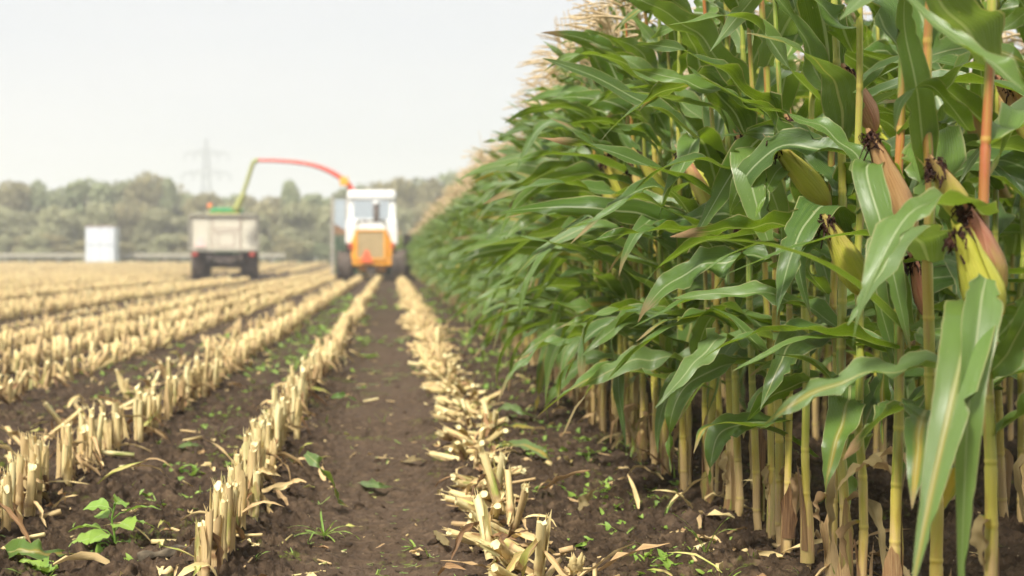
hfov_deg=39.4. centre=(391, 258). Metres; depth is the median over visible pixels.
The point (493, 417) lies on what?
maize stump
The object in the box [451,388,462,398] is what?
maize stump
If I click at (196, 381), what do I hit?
maize stump
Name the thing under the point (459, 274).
maize plant
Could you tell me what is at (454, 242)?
maize plant
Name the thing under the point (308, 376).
maize stump
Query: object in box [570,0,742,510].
maize plant
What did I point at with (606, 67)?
maize plant
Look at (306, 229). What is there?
tree
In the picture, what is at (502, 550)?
maize stump
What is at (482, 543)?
maize stump
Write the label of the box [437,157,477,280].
maize plant
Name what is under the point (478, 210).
maize plant
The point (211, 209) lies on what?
tractor
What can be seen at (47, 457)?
maize stump
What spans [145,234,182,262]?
bush
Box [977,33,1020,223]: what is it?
maize plant
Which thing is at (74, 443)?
maize stump
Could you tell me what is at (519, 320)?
maize plant
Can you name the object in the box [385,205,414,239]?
tree
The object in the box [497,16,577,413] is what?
maize plant
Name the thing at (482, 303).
maize plant
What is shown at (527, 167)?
maize plant
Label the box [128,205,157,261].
tree
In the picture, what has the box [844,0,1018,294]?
maize plant
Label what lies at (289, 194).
tree
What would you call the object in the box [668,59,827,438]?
maize plant
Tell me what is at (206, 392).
maize stump
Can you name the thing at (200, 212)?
tree
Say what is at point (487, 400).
maize stump
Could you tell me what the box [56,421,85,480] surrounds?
maize stump
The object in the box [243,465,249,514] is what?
maize stump
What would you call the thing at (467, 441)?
maize stump
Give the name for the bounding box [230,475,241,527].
maize stump
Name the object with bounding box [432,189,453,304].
maize plant
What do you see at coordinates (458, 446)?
maize stump
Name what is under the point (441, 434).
maize stump
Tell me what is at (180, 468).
weed
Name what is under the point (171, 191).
tree
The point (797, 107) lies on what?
maize plant
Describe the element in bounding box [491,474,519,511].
maize stump
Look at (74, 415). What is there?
maize stump
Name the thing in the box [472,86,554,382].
maize plant
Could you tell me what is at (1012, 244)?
maize plant
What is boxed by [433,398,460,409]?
maize stump
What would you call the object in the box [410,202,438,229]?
tree
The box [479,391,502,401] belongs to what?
maize stump
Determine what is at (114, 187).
tree
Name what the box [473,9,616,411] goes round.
maize plant
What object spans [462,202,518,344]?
maize plant
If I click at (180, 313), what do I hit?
stubble
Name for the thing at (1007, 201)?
maize plant
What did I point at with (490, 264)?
maize plant
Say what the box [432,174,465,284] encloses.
maize plant
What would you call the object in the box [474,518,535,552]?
maize stump
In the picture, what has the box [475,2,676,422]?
maize plant
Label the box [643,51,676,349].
maize plant
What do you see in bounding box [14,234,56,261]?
bush
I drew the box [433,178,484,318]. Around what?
maize plant
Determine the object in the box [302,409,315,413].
maize stump
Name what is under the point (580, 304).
maize plant
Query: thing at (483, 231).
maize plant
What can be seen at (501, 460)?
maize stump
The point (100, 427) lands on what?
maize stump
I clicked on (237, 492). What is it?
maize stump
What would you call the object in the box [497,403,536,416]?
fallen leaf
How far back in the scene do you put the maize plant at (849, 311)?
6.07 m
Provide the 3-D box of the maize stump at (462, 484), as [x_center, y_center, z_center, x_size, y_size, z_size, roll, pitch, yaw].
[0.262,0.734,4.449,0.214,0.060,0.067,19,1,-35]
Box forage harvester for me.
[231,158,414,280]
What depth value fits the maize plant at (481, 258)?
9.99 m
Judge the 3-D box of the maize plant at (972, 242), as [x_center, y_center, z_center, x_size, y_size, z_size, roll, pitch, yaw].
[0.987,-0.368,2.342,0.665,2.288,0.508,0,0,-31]
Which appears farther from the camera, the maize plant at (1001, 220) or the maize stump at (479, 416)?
the maize stump at (479, 416)
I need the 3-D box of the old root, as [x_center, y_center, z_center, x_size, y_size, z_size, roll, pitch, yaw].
[-0.519,0.730,3.529,0.226,0.047,0.050,0,0,-24]
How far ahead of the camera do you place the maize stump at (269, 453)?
4.56 m
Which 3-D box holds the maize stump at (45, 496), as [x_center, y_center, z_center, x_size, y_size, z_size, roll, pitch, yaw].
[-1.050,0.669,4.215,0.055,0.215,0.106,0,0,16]
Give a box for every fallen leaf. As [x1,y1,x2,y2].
[2,538,74,559]
[73,416,132,429]
[177,441,202,447]
[303,451,348,506]
[331,392,363,405]
[358,479,390,487]
[400,455,425,461]
[434,530,450,546]
[496,423,536,428]
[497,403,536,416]
[500,439,551,461]
[576,489,595,510]
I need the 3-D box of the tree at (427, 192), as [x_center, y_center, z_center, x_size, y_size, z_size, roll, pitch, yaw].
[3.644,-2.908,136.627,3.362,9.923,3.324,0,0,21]
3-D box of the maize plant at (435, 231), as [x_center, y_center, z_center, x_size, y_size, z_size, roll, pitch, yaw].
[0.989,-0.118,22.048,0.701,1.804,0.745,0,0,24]
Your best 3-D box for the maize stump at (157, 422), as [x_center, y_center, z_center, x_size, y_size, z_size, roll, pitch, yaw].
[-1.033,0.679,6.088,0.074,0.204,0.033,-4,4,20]
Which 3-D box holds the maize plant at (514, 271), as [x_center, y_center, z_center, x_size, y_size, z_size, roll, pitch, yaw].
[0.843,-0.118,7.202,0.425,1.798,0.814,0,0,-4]
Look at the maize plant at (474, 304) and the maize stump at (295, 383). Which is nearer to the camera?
the maize stump at (295, 383)
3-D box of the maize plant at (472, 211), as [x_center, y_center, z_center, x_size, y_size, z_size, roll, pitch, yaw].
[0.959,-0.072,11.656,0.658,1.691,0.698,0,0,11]
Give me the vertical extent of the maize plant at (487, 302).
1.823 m
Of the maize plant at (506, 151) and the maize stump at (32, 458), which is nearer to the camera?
the maize stump at (32, 458)
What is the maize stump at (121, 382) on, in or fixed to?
on the ground
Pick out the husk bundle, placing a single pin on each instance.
(575, 566)
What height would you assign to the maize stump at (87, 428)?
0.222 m
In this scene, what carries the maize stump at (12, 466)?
on the ground
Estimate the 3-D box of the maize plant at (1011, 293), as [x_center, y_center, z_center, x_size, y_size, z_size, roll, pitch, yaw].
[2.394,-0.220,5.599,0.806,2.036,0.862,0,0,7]
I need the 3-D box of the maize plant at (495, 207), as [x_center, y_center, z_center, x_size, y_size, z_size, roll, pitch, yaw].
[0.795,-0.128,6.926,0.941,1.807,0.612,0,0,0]
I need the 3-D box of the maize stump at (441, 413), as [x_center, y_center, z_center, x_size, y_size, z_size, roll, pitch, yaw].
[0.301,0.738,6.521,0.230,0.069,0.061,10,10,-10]
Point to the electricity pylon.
(208, 163)
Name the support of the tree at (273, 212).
on the ground
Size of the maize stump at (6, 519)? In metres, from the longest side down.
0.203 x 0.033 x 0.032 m
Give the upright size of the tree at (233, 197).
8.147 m
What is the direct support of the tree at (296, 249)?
on the ground
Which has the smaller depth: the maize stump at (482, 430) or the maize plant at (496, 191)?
the maize stump at (482, 430)
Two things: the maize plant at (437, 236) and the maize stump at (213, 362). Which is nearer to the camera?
the maize stump at (213, 362)
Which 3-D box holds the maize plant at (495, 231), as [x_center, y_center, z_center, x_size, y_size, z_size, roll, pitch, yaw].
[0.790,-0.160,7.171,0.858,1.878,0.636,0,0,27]
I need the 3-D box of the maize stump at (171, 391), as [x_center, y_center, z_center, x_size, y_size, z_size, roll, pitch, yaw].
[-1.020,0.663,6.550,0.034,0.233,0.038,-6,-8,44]
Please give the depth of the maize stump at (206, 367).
7.80 m
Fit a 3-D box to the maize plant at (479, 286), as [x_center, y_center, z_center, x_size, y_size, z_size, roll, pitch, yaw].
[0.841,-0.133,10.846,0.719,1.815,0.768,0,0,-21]
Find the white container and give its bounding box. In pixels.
[85,226,119,262]
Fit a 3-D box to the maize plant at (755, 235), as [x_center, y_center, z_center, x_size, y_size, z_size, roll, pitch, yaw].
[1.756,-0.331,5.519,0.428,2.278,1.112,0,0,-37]
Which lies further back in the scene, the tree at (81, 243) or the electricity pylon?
the electricity pylon
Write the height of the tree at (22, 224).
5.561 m
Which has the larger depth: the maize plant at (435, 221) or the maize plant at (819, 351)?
the maize plant at (435, 221)
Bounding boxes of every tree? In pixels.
[0,179,34,261]
[0,206,16,261]
[0,209,39,261]
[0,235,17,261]
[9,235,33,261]
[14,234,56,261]
[25,179,52,261]
[30,213,46,261]
[31,205,84,260]
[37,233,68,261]
[45,189,72,261]
[49,186,77,261]
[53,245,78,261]
[65,177,114,232]
[66,217,86,261]
[73,240,85,260]
[78,201,120,262]
[98,180,128,205]
[113,202,141,262]
[115,178,153,261]
[118,177,154,259]
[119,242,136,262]
[122,170,165,261]
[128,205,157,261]
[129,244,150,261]
[130,207,187,261]
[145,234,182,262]
[149,182,188,261]
[151,176,180,261]
[158,192,197,261]
[167,235,190,262]
[172,213,191,259]
[177,193,222,233]
[187,209,209,220]
[192,191,223,212]
[217,201,249,213]
[219,193,249,206]
[235,194,258,207]
[245,211,272,258]
[247,201,285,262]
[252,195,281,261]
[258,235,273,261]
[265,234,294,262]
[269,212,305,262]
[276,179,307,260]
[276,200,334,262]
[278,241,315,261]
[295,243,329,261]
[299,193,323,261]
[304,193,330,261]
[308,204,347,261]
[315,246,334,261]
[323,187,348,217]
[342,183,366,195]
[364,180,391,189]
[380,177,416,229]
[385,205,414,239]
[399,208,420,233]
[404,177,429,193]
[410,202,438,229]
[412,176,444,209]
[435,170,460,196]
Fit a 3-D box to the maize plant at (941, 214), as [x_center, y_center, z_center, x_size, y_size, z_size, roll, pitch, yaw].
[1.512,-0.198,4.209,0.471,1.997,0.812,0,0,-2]
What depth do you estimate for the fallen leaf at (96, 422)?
5.82 m
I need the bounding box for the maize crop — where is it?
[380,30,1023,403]
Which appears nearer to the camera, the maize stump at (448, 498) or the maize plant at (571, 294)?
the maize stump at (448, 498)
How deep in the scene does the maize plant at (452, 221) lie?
16.67 m
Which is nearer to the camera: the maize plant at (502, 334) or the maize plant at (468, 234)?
the maize plant at (502, 334)
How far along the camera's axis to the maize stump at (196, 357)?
7.73 m
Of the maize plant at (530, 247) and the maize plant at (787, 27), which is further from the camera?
the maize plant at (530, 247)
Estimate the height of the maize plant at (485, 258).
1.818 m
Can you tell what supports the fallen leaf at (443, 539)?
on the ground
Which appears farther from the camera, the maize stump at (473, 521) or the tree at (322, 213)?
the tree at (322, 213)
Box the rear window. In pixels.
[354,200,388,218]
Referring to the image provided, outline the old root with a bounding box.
[137,544,189,561]
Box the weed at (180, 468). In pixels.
[169,464,190,471]
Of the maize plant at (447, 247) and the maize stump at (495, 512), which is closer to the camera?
the maize stump at (495, 512)
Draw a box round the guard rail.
[0,254,284,262]
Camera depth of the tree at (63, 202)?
140.91 m
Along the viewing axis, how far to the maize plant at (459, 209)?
12.20 m
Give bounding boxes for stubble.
[0,261,470,390]
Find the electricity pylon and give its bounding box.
[182,138,230,193]
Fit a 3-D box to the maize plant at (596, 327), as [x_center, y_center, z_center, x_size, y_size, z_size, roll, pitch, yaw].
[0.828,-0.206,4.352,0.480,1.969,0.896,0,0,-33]
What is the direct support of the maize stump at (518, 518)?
on the ground
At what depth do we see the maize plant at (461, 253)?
11.14 m
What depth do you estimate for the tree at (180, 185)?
142.22 m
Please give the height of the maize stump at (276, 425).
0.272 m
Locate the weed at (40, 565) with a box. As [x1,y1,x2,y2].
[19,555,57,575]
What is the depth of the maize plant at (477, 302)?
14.28 m
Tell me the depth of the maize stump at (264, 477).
4.62 m
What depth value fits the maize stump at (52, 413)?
6.15 m
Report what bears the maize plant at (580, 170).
on the ground
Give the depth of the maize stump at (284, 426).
5.48 m
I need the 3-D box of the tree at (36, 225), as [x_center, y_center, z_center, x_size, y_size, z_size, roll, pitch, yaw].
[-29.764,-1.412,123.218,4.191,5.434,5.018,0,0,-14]
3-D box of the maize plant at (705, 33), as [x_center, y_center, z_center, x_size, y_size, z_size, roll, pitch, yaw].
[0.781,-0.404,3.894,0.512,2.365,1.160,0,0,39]
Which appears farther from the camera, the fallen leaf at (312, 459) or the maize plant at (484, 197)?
the maize plant at (484, 197)
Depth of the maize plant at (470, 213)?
11.74 m
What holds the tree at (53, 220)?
on the ground
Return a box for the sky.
[0,0,1022,258]
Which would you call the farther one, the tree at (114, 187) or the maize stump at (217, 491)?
the tree at (114, 187)
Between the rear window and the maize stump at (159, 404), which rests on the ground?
the maize stump at (159, 404)
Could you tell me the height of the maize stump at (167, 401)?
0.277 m
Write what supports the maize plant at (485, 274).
on the ground
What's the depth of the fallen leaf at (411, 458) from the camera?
5.21 m
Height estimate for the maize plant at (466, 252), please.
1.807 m
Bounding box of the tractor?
[207,203,242,275]
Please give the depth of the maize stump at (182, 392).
6.72 m
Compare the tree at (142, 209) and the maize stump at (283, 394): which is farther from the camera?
the tree at (142, 209)
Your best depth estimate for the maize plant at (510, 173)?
8.93 m
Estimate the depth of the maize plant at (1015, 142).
3.62 m
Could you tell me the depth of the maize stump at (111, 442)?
5.19 m
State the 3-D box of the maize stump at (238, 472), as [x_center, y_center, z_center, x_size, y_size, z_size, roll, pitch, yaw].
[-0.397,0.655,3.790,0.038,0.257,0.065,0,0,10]
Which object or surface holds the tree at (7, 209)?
on the ground
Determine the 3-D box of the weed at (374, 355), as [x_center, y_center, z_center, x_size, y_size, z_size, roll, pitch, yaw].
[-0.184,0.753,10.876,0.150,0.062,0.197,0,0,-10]
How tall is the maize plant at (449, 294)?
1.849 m
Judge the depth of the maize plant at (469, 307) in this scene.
13.16 m
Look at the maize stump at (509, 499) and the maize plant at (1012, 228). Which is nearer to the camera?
the maize stump at (509, 499)
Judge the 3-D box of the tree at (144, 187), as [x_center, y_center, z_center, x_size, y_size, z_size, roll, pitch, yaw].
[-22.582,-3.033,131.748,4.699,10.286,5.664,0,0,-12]
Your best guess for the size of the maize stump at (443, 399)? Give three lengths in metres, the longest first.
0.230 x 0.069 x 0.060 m
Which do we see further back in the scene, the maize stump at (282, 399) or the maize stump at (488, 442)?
the maize stump at (282, 399)
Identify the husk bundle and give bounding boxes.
[567,551,585,575]
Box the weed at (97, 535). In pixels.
[67,494,160,552]
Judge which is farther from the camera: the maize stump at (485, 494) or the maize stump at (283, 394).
the maize stump at (283, 394)
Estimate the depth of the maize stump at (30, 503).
3.98 m
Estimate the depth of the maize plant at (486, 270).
9.33 m
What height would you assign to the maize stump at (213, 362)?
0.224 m
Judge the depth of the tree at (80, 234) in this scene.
119.69 m
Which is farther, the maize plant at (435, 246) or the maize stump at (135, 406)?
the maize plant at (435, 246)
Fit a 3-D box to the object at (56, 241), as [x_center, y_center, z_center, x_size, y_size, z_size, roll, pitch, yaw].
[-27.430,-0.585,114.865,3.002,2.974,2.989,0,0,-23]
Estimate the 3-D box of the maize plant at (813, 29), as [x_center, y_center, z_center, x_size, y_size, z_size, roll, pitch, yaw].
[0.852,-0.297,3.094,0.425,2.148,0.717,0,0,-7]
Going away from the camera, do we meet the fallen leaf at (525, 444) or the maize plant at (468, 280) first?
the fallen leaf at (525, 444)
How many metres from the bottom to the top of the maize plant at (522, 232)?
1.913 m
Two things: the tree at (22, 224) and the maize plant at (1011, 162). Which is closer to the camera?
the maize plant at (1011, 162)
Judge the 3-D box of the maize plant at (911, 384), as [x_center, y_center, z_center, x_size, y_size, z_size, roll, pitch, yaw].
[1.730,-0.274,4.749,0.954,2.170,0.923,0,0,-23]
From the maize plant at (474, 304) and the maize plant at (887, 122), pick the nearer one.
the maize plant at (887, 122)
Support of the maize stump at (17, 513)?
on the ground
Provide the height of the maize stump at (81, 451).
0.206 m
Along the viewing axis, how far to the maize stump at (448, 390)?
7.32 m
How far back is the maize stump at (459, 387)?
7.46 m
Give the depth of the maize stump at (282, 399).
5.76 m
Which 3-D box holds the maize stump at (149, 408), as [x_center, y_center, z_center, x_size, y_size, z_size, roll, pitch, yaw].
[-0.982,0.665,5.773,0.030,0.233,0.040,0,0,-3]
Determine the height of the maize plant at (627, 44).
1.898 m
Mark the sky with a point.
(364, 91)
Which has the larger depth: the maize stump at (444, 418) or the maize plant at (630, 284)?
the maize stump at (444, 418)
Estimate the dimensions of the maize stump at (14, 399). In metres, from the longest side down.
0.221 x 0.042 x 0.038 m
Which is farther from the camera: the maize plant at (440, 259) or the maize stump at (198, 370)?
the maize plant at (440, 259)
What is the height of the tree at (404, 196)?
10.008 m
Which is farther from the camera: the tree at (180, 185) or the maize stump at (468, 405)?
the tree at (180, 185)
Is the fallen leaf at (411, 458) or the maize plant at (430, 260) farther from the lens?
the maize plant at (430, 260)
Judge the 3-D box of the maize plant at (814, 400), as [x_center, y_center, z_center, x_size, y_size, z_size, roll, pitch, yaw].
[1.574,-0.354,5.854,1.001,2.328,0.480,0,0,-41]
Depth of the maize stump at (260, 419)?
5.00 m
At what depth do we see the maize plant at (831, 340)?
8.02 m
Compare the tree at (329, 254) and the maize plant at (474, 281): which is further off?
the tree at (329, 254)
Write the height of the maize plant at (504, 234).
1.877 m
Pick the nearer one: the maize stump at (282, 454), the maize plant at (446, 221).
the maize stump at (282, 454)
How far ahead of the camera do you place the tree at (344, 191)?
135.06 m
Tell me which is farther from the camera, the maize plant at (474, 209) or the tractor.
the tractor
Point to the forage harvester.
(364, 247)
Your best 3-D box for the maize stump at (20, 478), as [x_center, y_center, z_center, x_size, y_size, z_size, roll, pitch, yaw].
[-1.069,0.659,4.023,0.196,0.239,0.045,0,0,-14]
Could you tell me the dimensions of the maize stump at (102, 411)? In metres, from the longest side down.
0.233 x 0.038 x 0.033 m
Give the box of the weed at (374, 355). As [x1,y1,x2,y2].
[360,353,378,357]
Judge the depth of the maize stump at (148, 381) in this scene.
7.88 m
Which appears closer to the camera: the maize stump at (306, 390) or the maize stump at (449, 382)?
the maize stump at (306, 390)
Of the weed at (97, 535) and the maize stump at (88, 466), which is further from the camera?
the maize stump at (88, 466)
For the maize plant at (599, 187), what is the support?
on the ground
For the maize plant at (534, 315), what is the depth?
9.47 m
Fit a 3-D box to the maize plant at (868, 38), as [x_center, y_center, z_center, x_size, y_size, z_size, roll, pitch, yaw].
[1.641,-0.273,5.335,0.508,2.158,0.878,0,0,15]
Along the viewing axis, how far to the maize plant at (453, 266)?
15.50 m
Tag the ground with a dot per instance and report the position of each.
(366, 427)
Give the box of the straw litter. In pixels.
[0,314,981,575]
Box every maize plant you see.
[420,199,451,305]
[421,175,453,277]
[421,194,450,276]
[421,202,458,297]
[421,208,441,297]
[421,212,454,305]
[422,177,463,312]
[423,190,463,303]
[424,192,461,307]
[424,238,455,302]
[427,203,446,244]
[429,194,461,296]
[431,182,466,313]
[431,257,471,311]
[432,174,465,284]
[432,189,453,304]
[433,156,478,279]
[433,178,473,321]
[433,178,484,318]
[433,198,457,308]
[434,231,482,320]
[435,133,501,308]
[436,183,474,320]
[436,186,464,312]
[436,187,467,279]
[436,219,491,326]
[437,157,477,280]
[437,163,477,319]
[437,176,472,309]
[438,176,481,325]
[439,158,485,315]
[439,181,476,302]
[440,135,505,332]
[440,151,497,330]
[441,145,490,285]
[441,162,482,281]
[441,194,468,315]
[442,2,661,400]
[442,131,505,326]
[443,186,479,281]
[444,162,474,303]
[444,185,476,320]
[445,0,620,424]
[445,41,573,402]
[445,142,503,338]
[446,147,487,311]
[447,148,499,342]
[448,161,476,306]
[452,84,570,395]
[452,125,526,357]
[452,126,521,352]
[452,143,497,338]
[453,127,518,348]
[453,129,508,334]
[453,136,522,349]
[453,179,504,333]
[454,159,480,310]
[456,177,499,332]
[457,177,509,329]
[458,3,647,433]
[458,128,511,351]
[458,144,498,310]
[458,149,529,348]
[459,108,525,351]
[460,98,536,364]
[461,188,479,319]
[462,71,538,308]
[462,155,515,347]
[462,176,512,345]
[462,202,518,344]
[463,21,667,413]
[463,57,593,349]
[463,135,528,356]
[463,186,516,341]
[464,108,593,409]
[465,153,525,344]
[466,133,524,350]
[466,199,482,326]
[468,115,553,368]
[470,96,605,365]
[471,113,532,363]
[471,135,522,335]
[471,180,514,321]
[472,19,598,388]
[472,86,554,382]
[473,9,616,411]
[473,57,646,365]
[473,144,578,363]
[474,143,537,357]
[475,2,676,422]
[478,9,635,422]
[478,19,578,359]
[478,85,551,379]
[478,101,539,362]
[479,66,567,389]
[480,12,699,464]
[480,212,534,365]
[483,0,672,438]
[483,205,552,375]
[484,0,800,490]
[484,65,557,382]
[488,65,676,429]
[492,223,537,346]
[493,28,578,406]
[493,65,564,391]
[495,70,568,334]
[496,80,578,349]
[497,0,895,516]
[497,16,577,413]
[498,19,799,474]
[499,45,591,412]
[501,144,540,351]
[504,69,608,377]
[505,0,690,464]
[506,94,572,385]
[507,12,691,456]
[510,0,746,461]
[510,0,760,473]
[513,5,644,439]
[514,55,560,378]
[528,1,739,451]
[528,7,754,464]
[529,0,649,453]
[529,11,578,396]
[536,0,621,430]
[539,0,675,444]
[539,0,780,530]
[551,0,763,484]
[557,18,785,494]
[559,0,827,503]
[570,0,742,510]
[584,0,827,539]
[628,0,831,569]
[630,0,906,543]
[635,0,897,554]
[643,7,871,353]
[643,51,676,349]
[644,0,904,575]
[645,70,798,414]
[648,69,724,397]
[657,0,885,575]
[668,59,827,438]
[670,7,1023,575]
[685,70,755,402]
[696,0,1023,575]
[700,45,852,431]
[700,54,825,440]
[738,273,757,411]
[739,10,800,403]
[752,0,878,468]
[754,187,865,351]
[755,14,808,312]
[756,9,866,433]
[759,0,1023,575]
[762,100,824,376]
[769,63,964,398]
[794,48,831,370]
[797,35,1010,387]
[797,103,831,369]
[802,0,984,499]
[811,6,897,470]
[815,64,1023,323]
[816,18,880,451]
[818,334,821,360]
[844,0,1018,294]
[847,0,1023,521]
[847,54,1023,522]
[848,0,975,575]
[849,38,1007,495]
[862,0,1015,517]
[867,69,1023,341]
[869,19,1001,378]
[908,0,1023,575]
[909,134,1023,383]
[966,0,1023,295]
[966,83,978,183]
[971,32,1023,440]
[973,31,1023,406]
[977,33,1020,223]
[982,1,1023,302]
[998,223,1019,236]
[999,198,1019,218]
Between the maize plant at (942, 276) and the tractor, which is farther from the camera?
the tractor
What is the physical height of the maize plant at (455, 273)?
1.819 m
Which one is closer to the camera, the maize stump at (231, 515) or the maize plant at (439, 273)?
the maize stump at (231, 515)
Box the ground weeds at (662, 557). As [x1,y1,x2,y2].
[1,287,834,575]
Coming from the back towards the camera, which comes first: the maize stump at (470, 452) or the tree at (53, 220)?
the tree at (53, 220)
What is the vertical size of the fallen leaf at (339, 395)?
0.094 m
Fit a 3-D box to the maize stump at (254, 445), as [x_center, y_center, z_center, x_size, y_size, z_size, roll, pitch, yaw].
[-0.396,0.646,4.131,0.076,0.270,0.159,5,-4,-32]
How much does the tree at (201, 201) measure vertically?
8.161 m
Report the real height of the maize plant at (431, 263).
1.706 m
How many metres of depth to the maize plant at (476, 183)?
14.81 m
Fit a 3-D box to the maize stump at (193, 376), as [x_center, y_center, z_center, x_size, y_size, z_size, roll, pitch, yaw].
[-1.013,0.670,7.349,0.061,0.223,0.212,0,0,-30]
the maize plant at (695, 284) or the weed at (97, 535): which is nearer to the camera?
the weed at (97, 535)
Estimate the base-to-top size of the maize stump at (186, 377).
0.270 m
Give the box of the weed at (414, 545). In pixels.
[401,538,415,550]
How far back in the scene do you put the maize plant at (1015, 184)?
3.79 m
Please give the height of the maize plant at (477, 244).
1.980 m
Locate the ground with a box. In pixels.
[0,259,1023,575]
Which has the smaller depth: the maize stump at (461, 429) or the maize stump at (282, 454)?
the maize stump at (282, 454)
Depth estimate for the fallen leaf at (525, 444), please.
5.20 m
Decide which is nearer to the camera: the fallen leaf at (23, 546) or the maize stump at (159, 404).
the fallen leaf at (23, 546)
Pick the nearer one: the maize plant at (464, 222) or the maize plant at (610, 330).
the maize plant at (610, 330)
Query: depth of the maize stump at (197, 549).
3.24 m
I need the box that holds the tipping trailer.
[188,214,259,278]
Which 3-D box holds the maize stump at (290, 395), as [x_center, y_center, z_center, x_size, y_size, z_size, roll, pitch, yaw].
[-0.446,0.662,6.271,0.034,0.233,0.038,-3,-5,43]
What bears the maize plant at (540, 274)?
on the ground
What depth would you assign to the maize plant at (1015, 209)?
5.59 m
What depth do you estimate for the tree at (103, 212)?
119.23 m
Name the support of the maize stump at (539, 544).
on the ground
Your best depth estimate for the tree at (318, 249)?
112.96 m
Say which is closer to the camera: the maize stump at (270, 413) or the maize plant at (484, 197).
the maize stump at (270, 413)
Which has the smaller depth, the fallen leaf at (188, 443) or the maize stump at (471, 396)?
the fallen leaf at (188, 443)
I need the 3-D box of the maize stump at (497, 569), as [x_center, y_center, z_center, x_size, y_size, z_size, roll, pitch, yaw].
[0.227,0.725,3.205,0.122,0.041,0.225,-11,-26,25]
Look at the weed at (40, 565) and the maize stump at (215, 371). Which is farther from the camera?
the maize stump at (215, 371)
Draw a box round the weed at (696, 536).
[672,513,734,552]
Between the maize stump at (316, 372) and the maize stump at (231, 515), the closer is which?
the maize stump at (231, 515)
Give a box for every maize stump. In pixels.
[0,383,10,408]
[0,468,13,521]
[0,468,31,542]
[0,471,22,522]
[0,479,12,530]
[1,424,25,445]
[3,366,27,400]
[3,375,8,395]
[5,376,12,403]
[7,457,23,518]
[12,374,20,401]
[15,451,47,514]
[18,359,39,394]
[18,428,48,497]
[24,436,41,505]
[24,457,46,526]
[26,442,37,500]
[28,432,36,450]
[28,456,50,502]
[37,437,49,491]
[42,400,78,424]
[42,440,49,490]
[43,402,85,439]
[53,426,98,468]
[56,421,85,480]
[61,435,72,486]
[64,415,71,480]
[68,418,100,475]
[72,430,92,480]
[73,401,94,421]
[77,409,84,450]
[84,424,88,449]
[85,413,102,470]
[87,402,98,465]
[96,393,144,406]
[97,410,105,456]
[98,404,105,449]
[101,410,114,450]
[107,417,121,456]
[109,395,155,433]
[112,397,119,431]
[113,410,120,450]
[115,368,124,394]
[118,402,151,440]
[122,406,131,438]
[123,378,129,399]
[126,380,164,426]
[132,394,167,441]
[136,368,161,391]
[137,396,169,442]
[143,388,149,425]
[144,376,151,390]
[146,393,152,433]
[151,381,155,396]
[152,391,156,427]
[154,395,158,427]
[156,390,162,418]
[161,376,195,400]
[163,372,170,419]
[170,373,176,405]
[170,379,173,413]
[175,378,186,413]
[180,506,224,567]
[184,363,190,406]
[186,357,190,375]
[189,370,194,401]
[191,367,208,398]
[193,365,197,398]
[194,355,212,391]
[194,520,210,575]
[196,359,202,396]
[196,371,201,396]
[200,500,223,575]
[201,363,204,391]
[203,370,215,396]
[204,354,208,386]
[208,368,213,388]
[209,361,213,387]
[209,472,248,538]
[211,358,234,370]
[213,358,218,388]
[216,476,236,553]
[218,493,227,560]
[222,459,233,487]
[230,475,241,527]
[233,459,247,529]
[233,487,240,509]
[234,449,243,465]
[235,523,245,539]
[241,426,251,474]
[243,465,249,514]
[246,435,272,512]
[247,427,269,480]
[247,442,279,497]
[247,465,261,521]
[249,418,255,432]
[252,438,262,483]
[253,421,290,479]
[255,422,265,488]
[256,435,276,488]
[257,389,285,407]
[258,414,264,426]
[260,414,265,467]
[261,404,272,440]
[264,421,271,467]
[266,411,302,465]
[267,404,271,418]
[267,437,276,476]
[269,439,278,475]
[270,408,281,450]
[271,383,276,412]
[271,407,305,441]
[272,397,281,449]
[273,373,310,403]
[274,406,284,445]
[279,393,287,431]
[280,405,283,431]
[282,409,288,443]
[285,379,308,415]
[286,396,290,432]
[287,375,314,415]
[289,383,292,412]
[290,369,294,386]
[290,382,310,434]
[294,396,301,438]
[297,372,310,416]
[300,359,317,403]
[300,367,326,407]
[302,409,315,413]
[305,369,326,399]
[311,365,320,392]
[421,382,442,388]
[421,385,442,392]
[425,443,468,460]
[429,406,455,412]
[431,413,460,422]
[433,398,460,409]
[434,395,457,406]
[434,427,456,446]
[435,410,453,416]
[437,483,501,511]
[438,421,472,441]
[439,366,452,398]
[439,407,464,425]
[441,378,468,392]
[442,527,480,545]
[444,386,455,397]
[444,479,492,506]
[447,448,489,455]
[449,404,481,418]
[449,493,474,511]
[450,396,461,407]
[450,465,482,483]
[450,479,487,491]
[450,488,515,562]
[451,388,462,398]
[451,396,472,428]
[453,381,466,394]
[453,423,470,436]
[453,439,467,461]
[458,381,487,394]
[459,394,475,405]
[460,414,483,427]
[462,436,500,447]
[463,420,485,453]
[463,432,488,447]
[463,516,505,530]
[464,400,491,418]
[464,510,508,532]
[469,381,478,401]
[470,445,505,514]
[470,530,533,563]
[472,396,490,405]
[473,437,485,468]
[474,464,496,473]
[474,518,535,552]
[476,413,482,421]
[476,422,496,433]
[478,489,534,501]
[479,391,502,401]
[480,399,489,425]
[484,551,522,575]
[485,408,497,436]
[485,427,510,442]
[487,560,517,575]
[488,443,495,457]
[488,462,515,525]
[488,537,532,574]
[489,449,516,465]
[489,500,501,519]
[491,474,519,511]
[496,448,509,490]
[497,416,507,430]
[504,467,528,475]
[508,482,530,541]
[518,509,568,575]
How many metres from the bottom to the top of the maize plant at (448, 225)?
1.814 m
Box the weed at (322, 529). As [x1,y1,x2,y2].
[288,511,359,541]
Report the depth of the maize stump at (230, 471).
3.84 m
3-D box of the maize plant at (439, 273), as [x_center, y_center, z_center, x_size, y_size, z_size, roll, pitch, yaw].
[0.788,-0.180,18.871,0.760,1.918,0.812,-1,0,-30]
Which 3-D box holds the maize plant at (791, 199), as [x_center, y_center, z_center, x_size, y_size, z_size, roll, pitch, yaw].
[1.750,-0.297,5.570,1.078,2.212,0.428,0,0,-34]

